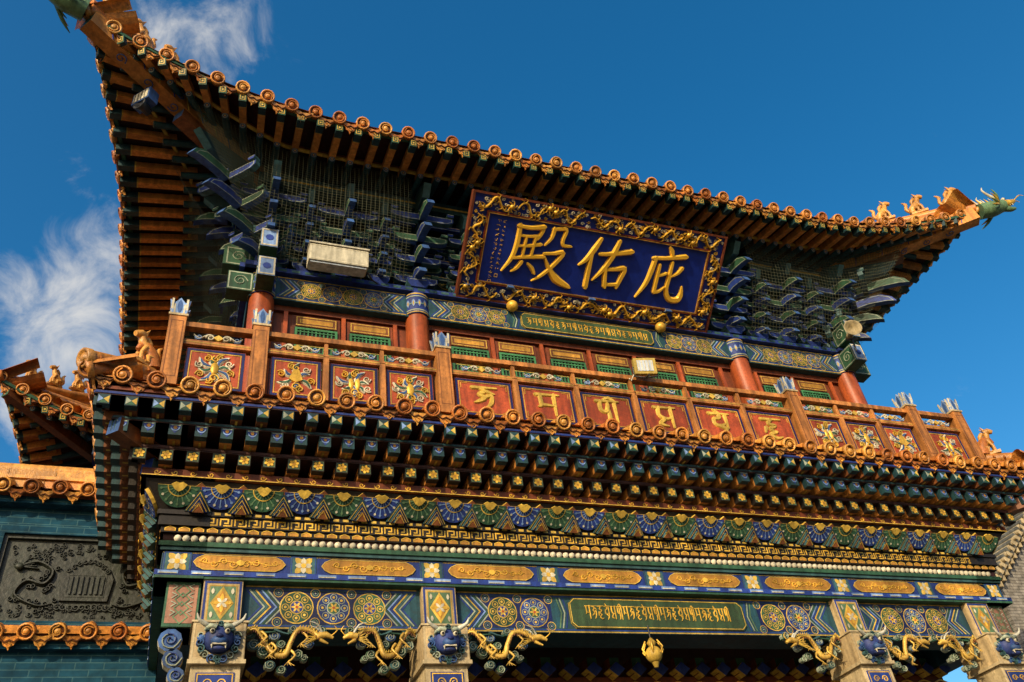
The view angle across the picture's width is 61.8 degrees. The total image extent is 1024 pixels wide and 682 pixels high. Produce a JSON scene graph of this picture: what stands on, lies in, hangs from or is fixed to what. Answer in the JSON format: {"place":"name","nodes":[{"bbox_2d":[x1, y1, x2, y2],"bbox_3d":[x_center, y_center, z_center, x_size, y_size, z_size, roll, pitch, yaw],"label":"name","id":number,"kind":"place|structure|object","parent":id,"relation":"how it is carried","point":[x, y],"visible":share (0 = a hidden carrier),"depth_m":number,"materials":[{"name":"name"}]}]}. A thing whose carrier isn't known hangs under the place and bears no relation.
{"place":"outdoors","nodes":[
{"label":"outdoors","id":0,"kind":"place"},
{"bbox_2d":[0,0,1023,681],"label":"sky","id":1,"kind":"structure","parent":0,"point":[844,108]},
{"bbox_2d":[993,511,1023,653],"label":"gabled hall","id":2,"kind":"structure","parent":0,"point":[1009,554],"depth_m":20.21,"materials":[{"name":"grey brick"}]},
{"label":"ground","id":3,"kind":"structure","parent":0,"visible":0},
{"bbox_2d":[0,358,95,468],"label":"side hall","id":4,"kind":"structure","parent":3,"relation":"on","point":[52,425],"depth_m":12.29,"materials":[{"name":"wood"}]},
{"bbox_2d":[25,360,42,375],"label":"ridge beast","id":5,"kind":"object","parent":4,"relation":"on","point":[32,372],"visible":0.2,"depth_m":12.35,"materials":[{"name":"tile"}]},
{"bbox_2d":[46,365,65,387],"bbox_3d":[-6.804,0.533,12.789,0.142,0.369,0.296,-17,-40,11],"label":"ridge beast","id":6,"kind":"object","parent":4,"relation":"on","point":[56,380],"visible":0.98,"depth_m":12.74,"materials":[{"name":"tile"}]},
{"bbox_2d":[68,370,87,392],"bbox_3d":[-6.668,0.622,13.179,0.142,0.369,0.296,-17,-40,11],"label":"ridge beast","id":7,"kind":"object","parent":4,"relation":"on","point":[78,384],"visible":0.86,"depth_m":13.12,"materials":[{"name":"tile"}]},
{"bbox_2d":[0,507,155,681],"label":"brick wall","id":8,"kind":"structure","parent":3,"relation":"on","point":[56,566],"depth_m":9.40,"materials":[{"name":"brick"}]},
{"bbox_2d":[0,462,149,652],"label":"wall coping","id":9,"kind":"object","parent":8,"relation":"on","point":[32,486],"depth_m":9.28,"materials":[{"name":"orange ceramic"}]},
{"bbox_2d":[74,0,1023,681],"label":"temple gate","id":10,"kind":"structure","parent":3,"relation":"on","point":[252,532],"depth_m":10.04,"materials":[{"name":"wood"}]},
{"bbox_2d":[49,0,90,32],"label":"dragon head finial","id":11,"kind":"object","parent":10,"relation":"attached to","point":[75,9],"visible":1,"depth_m":9.56,"materials":[{"name":"green ceramic"}]},
{"bbox_2d":[131,86,158,115],"bbox_3d":[-4.348,-2.879,10.162,0.260,0.534,0.168,-22,-41,16],"label":"corner spotlight","id":12,"kind":"object","parent":10,"relation":"attached to","point":[145,101],"visible":0.98,"depth_m":10.05,"materials":[{"name":"black metal"}]},
{"bbox_2d":[137,18,156,48],"bbox_3d":[-4.602,-3.817,10.682,0.177,0.462,0.370,-31,-44,26],"label":"ridge beast","id":13,"kind":"object","parent":10,"relation":"on","point":[145,33],"visible":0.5,"depth_m":10.65,"materials":[{"name":"tile"}]},
{"bbox_2d":[134,330,162,370],"bbox_3d":[-3.605,0.094,8.440,0.168,0.439,0.351,-29,-43,24],"label":"ridge beast","id":14,"kind":"object","parent":10,"relation":"on","point":[141,335],"visible":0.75,"depth_m":8.39,"materials":[{"name":"tile"}]},
{"bbox_2d":[164,44,184,63],"bbox_3d":[-4.388,-3.639,11.121,0.177,0.462,0.370,-31,-44,26],"label":"ridge beast","id":15,"kind":"object","parent":10,"relation":"on","point":[173,49],"visible":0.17,"depth_m":11.10,"materials":[{"name":"tile"}]},
{"bbox_2d":[306,236,377,284],"bbox_3d":[-2.100,-1.054,10.722,0.930,0.595,0.436,7,-42,-19],"label":"light fixture","id":16,"kind":"object","parent":10,"relation":"attached to","point":[336,258],"visible":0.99,"depth_m":10.47,"materials":[{"name":"white metal"},{"name":"glass"}]},
{"bbox_2d":[160,298,986,460],"bbox_3d":[0.252,3.058,12.939,10.604,1.270,7.664,7,-42,-19],"label":"balcony railing","id":17,"kind":"object","parent":10,"relation":"on","point":[208,364],"visible":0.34,"depth_m":9.85,"materials":[{"name":"red wood"}]},
{"bbox_2d":[454,189,727,332],"bbox_3d":[1.179,-1.013,11.794,3.838,1.094,1.186,7,-42,-19],"label":"name plaque","id":18,"kind":"object","parent":10,"relation":"attached to","point":[559,258],"visible":1,"depth_m":11.74,"materials":[{"name":"blue wood"}]},
{"bbox_2d":[629,358,658,381],"bbox_3d":[1.578,0.349,10.375,0.424,0.349,0.210,0,-40,-10],"label":"floodlight","id":19,"kind":"object","parent":10,"relation":"attached to","point":[643,367],"visible":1,"depth_m":10.39,"materials":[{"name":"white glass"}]},
{"bbox_2d":[641,625,663,667],"bbox_3d":[1.425,3.107,8.706,0.257,0.430,0.225,7,-42,-19],"label":"ornament","id":20,"kind":"object","parent":10,"relation":"hanging from","point":[653,654],"visible":1,"depth_m":8.61,"materials":[{"name":"gold metal"}]},
{"bbox_2d":[844,320,861,350],"bbox_3d":[5.071,-0.064,12.720,0.264,0.391,0.311,-10,-39,2],"label":"spotlight","id":21,"kind":"object","parent":10,"relation":"attached to","point":[852,328],"visible":1,"depth_m":12.72,"materials":[{"name":"beige metal"}]},
{"bbox_2d":[869,201,895,220],"bbox_3d":[6.421,-2.233,14.843,0.370,0.462,0.177,-13,-39,6],"label":"ridge beast","id":22,"kind":"object","parent":10,"relation":"on","point":[882,210],"visible":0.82,"depth_m":14.78,"materials":[{"name":"tile"}]},
{"bbox_2d":[901,194,928,214],"bbox_3d":[6.891,-2.321,14.639,0.370,0.462,0.177,-13,-39,6],"label":"ridge beast","id":23,"kind":"object","parent":10,"relation":"on","point":[916,206],"visible":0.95,"depth_m":14.57,"materials":[{"name":"tile"}]},
{"bbox_2d":[934,187,955,204],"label":"ridge beast","id":24,"kind":"object","parent":10,"relation":"on","point":[947,193],"visible":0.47,"depth_m":14.45,"materials":[{"name":"tile"}]},
{"bbox_2d":[977,428,1001,455],"bbox_3d":[6.595,1.421,11.952,0.351,0.439,0.168,-15,-39,8],"label":"ridge beast","id":25,"kind":"object","parent":10,"relation":"on","point":[986,433],"visible":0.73,"depth_m":11.92,"materials":[{"name":"tile"}]},
{"bbox_2d":[972,187,1022,229],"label":"dragon head finial","id":26,"kind":"object","parent":10,"relation":"attached to","point":[990,209],"visible":0.98,"depth_m":13.96,"materials":[{"name":"green ceramic"}]}
]}

